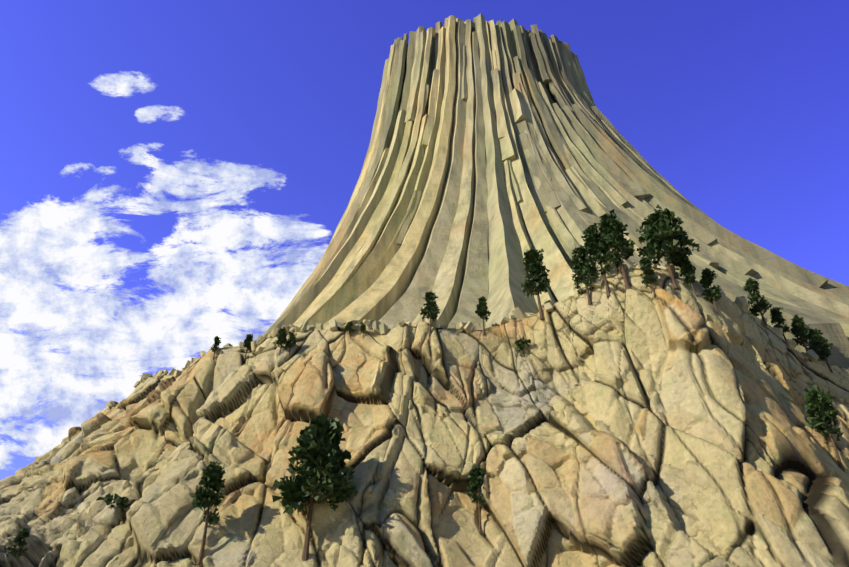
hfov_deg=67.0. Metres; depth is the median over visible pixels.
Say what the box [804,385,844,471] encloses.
pine tree
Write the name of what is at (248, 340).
pine tree
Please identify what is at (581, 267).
pine tree
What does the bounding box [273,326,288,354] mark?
pine tree
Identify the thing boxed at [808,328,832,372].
pine tree
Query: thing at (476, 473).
pine tree
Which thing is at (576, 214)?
tower shoulder columns
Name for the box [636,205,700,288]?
pine tree
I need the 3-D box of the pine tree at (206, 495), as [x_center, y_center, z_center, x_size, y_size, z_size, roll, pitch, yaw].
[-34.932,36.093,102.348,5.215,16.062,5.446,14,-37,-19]
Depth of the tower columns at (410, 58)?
338.81 m
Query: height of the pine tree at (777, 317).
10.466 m
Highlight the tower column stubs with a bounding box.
[392,31,767,269]
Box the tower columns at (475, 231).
[262,13,848,368]
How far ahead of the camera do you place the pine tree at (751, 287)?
144.73 m
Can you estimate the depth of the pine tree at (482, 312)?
145.00 m
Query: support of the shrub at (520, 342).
on the rock terrain
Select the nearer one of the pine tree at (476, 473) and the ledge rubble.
the pine tree at (476, 473)
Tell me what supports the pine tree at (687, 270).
on the rock terrain
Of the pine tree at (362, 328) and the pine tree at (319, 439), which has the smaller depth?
the pine tree at (319, 439)
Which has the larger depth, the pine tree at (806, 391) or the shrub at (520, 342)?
the shrub at (520, 342)
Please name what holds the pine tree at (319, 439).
on the rock terrain
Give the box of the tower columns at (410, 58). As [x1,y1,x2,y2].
[381,17,554,172]
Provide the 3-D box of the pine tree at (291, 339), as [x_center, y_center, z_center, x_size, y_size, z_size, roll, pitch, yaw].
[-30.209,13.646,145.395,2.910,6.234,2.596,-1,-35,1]
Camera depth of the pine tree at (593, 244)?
139.85 m
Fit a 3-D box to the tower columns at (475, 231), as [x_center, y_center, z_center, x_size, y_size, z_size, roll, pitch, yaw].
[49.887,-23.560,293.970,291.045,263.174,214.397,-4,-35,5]
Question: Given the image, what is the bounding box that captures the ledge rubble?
[134,262,848,387]
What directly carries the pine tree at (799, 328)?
on the rock terrain
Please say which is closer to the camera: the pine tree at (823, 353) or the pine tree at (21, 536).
the pine tree at (21, 536)
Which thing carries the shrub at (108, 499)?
on the rock terrain
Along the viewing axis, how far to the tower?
333.57 m
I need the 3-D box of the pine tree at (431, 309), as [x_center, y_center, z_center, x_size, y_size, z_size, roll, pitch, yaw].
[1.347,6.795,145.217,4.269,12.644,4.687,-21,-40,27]
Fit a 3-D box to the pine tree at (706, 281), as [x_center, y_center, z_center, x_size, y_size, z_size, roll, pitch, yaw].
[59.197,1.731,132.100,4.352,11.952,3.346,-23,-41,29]
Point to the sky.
(174, 173)
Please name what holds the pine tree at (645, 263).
on the rock terrain
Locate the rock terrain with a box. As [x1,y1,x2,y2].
[0,268,848,566]
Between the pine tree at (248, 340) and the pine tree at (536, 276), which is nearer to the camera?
the pine tree at (536, 276)
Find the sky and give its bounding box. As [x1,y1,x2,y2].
[0,0,848,479]
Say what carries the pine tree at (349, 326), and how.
on the rock terrain
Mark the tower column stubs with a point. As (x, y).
(547, 195)
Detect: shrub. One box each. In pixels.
[96,493,128,509]
[515,336,531,354]
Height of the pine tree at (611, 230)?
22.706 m
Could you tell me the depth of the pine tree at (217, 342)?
169.55 m
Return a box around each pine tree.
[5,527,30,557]
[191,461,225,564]
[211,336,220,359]
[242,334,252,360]
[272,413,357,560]
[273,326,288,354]
[285,332,297,354]
[345,321,356,338]
[359,322,365,332]
[419,290,439,336]
[466,464,489,535]
[475,296,490,334]
[521,246,550,318]
[569,245,597,304]
[581,222,618,295]
[598,209,634,289]
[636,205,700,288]
[639,256,657,296]
[676,255,697,296]
[699,268,721,315]
[741,277,772,325]
[769,307,789,345]
[790,315,812,361]
[803,387,826,434]
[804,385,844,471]
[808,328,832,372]
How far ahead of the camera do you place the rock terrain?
112.45 m
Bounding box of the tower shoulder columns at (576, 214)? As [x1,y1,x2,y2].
[513,56,848,326]

